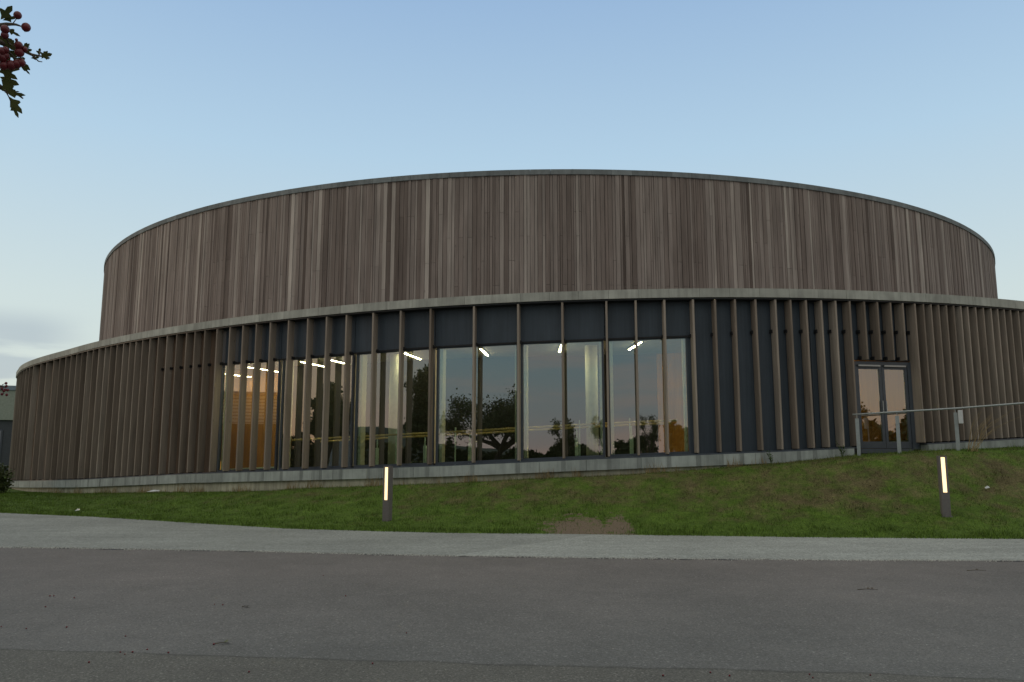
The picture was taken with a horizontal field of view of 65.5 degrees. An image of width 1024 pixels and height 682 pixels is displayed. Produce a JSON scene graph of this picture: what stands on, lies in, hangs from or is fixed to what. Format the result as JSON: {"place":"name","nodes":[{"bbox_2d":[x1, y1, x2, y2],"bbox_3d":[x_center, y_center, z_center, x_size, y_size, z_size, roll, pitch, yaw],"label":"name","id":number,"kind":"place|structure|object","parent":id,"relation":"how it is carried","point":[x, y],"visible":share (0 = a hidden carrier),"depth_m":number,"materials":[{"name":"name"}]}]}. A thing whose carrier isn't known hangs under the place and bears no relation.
{"place":"outdoors","nodes":[
{"label":"outdoors","id":0,"kind":"place"},
{"bbox_2d":[0,385,15,472],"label":"neighbour building","id":1,"kind":"structure","parent":0,"point":[6,411],"depth_m":67.00,"materials":[{"name":"stone"}]},
{"bbox_2d":[0,429,2,458],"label":"window","id":2,"kind":"structure","parent":1,"relation":"in","point":[1,430],"depth_m":66.71,"materials":[{"name":"grey glass"}]},
{"bbox_2d":[0,547,1023,681],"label":"road","id":3,"kind":"structure","parent":0,"point":[301,618],"depth_m":7.48,"materials":[{"name":"grey asphalt"}]},
{"bbox_2d":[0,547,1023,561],"bbox_3d":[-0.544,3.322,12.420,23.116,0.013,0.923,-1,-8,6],"label":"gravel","id":4,"kind":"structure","parent":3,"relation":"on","point":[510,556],"depth_m":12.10,"materials":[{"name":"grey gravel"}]},
{"bbox_2d":[112,549,1018,561],"bbox_3d":[0.954,3.289,12.183,17.242,0.001,0.582,-1,-8,6],"label":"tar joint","id":5,"kind":"object","parent":3,"relation":"on","point":[493,556],"visible":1,"depth_m":12.12,"materials":[{"name":"black asphalt"}]},
{"bbox_2d":[0,445,1023,538],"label":"lawn","id":6,"kind":"structure","parent":0,"point":[590,525],"depth_m":17.74,"materials":[{"name":"green plant"}]},
{"bbox_2d":[0,463,14,492],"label":"shrub","id":7,"kind":"object","parent":6,"relation":"on","point":[4,487],"visible":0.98,"depth_m":31.58,"materials":[{"name":"green plant"}]},
{"bbox_2d":[382,466,392,520],"bbox_3d":[-2.720,3.365,17.430,0.200,1.245,0.200,-3,-9,22],"label":"bollard light","id":8,"kind":"object","parent":6,"relation":"on","point":[387,491],"visible":0.98,"depth_m":17.38,"materials":[{"name":"grey metal"}]},
{"bbox_2d":[7,169,1023,492],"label":"timber clad hall","id":9,"kind":"structure","parent":6,"relation":"on","point":[481,325],"depth_m":25.32,"materials":[{"name":"brown wood"}]},
{"bbox_2d":[217,360,285,471],"bbox_3d":[-8.023,2.335,24.589,2.586,3.412,0.335,-5,-10,30],"label":"window","id":10,"kind":"structure","parent":9,"relation":"in","point":[224,378],"depth_m":24.74,"materials":[{"name":"grey metal"}]},
{"bbox_2d":[278,354,356,469],"bbox_3d":[-5.640,2.100,23.320,2.652,3.340,0.335,-4,-9,26],"label":"window","id":11,"kind":"structure","parent":9,"relation":"in","point":[354,358],"depth_m":23.13,"materials":[{"name":"grey metal"}]},
{"bbox_2d":[353,348,436,467],"bbox_3d":[-3.234,1.879,22.288,2.462,3.308,0.335,-3,-9,21],"label":"window","id":12,"kind":"structure","parent":9,"relation":"in","point":[361,363],"depth_m":22.52,"materials":[{"name":"grey metal"}]},
{"bbox_2d":[435,344,517,464],"bbox_3d":[-0.899,1.711,21.533,2.331,3.252,0.335,-2,-9,15],"label":"window","id":13,"kind":"structure","parent":9,"relation":"in","point":[441,352],"depth_m":21.65,"materials":[{"name":"grey metal"}]},
{"bbox_2d":[521,340,605,460],"bbox_3d":[1.345,1.570,21.023,2.210,3.178,0.335,-2,-8,10],"label":"window","id":14,"kind":"structure","parent":9,"relation":"in","point":[524,439],"depth_m":20.92,"materials":[{"name":"grey metal"}]},
{"bbox_2d":[608,337,690,456],"bbox_3d":[3.540,1.450,20.725,2.089,3.124,0.335,-1,-8,5],"label":"window","id":15,"kind":"structure","parent":9,"relation":"in","point":[687,442],"depth_m":20.61,"materials":[{"name":"grey metal"}]},
{"bbox_2d":[854,361,919,452],"bbox_3d":[9.740,1.726,20.770,1.778,2.380,0.185,2,-8,-11],"label":"door","id":16,"kind":"structure","parent":9,"relation":"in","point":[911,443],"depth_m":20.76,"materials":[{"name":"grey metal"}]},
{"bbox_2d":[836,441,845,455],"bbox_3d":[8.217,2.684,19.874,0.328,0.455,0.286,0,-8,0],"label":"weed plant","id":17,"kind":"object","parent":6,"relation":"on","point":[840,449],"visible":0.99,"depth_m":19.85,"materials":[{"name":"green plant"}]},
{"bbox_2d":[852,402,1023,454],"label":"railing","id":18,"kind":"object","parent":6,"relation":"on","point":[957,437],"visible":0.88,"depth_m":19.38,"materials":[{"name":"metal"}]},
{"bbox_2d":[958,410,962,423],"bbox_3d":[10.731,1.817,19.051,0.100,0.320,0.070,-5,-9,29],"label":"junction box","id":19,"kind":"object","parent":18,"relation":"attached to","point":[960,416],"visible":1,"depth_m":19.02,"materials":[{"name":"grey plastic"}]},
{"bbox_2d":[936,456,952,516],"bbox_3d":[8.758,2.958,16.151,0.200,1.245,0.200,-2,-9,14],"label":"bollard light","id":20,"kind":"object","parent":6,"relation":"on","point":[944,491],"visible":1,"depth_m":16.09,"materials":[{"name":"grey metal"}]},
{"bbox_2d":[968,410,1018,451],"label":"dry stalks","id":21,"kind":"object","parent":6,"relation":"on","point":[974,442],"visible":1,"depth_m":18.80,"materials":[{"name":"plant"}]},
{"bbox_2d":[0,513,1023,560],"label":"path","id":22,"kind":"structure","parent":0,"point":[33,530],"depth_m":14.01,"materials":[{"name":"concrete"}]},
{"bbox_2d":[0,0,1023,385],"label":"sky","id":23,"kind":"structure","parent":0,"point":[140,114],"materials":[{"name":"blue"}]},
{"label":"ground","id":24,"kind":"structure","parent":0,"visible":0},
{"bbox_2d":[0,382,8,395],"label":"hawthorn tree","id":25,"kind":"object","parent":24,"relation":"on","point":[5,389],"visible":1,"depth_m":3.70,"materials":[{"name":"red plant"}]},
{"bbox_2d":[0,6,51,117],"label":"hawthorn tree","id":26,"kind":"object","parent":24,"relation":"on","point":[19,50],"visible":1,"depth_m":1.16,"materials":[{"name":"green plant"}]}
]}

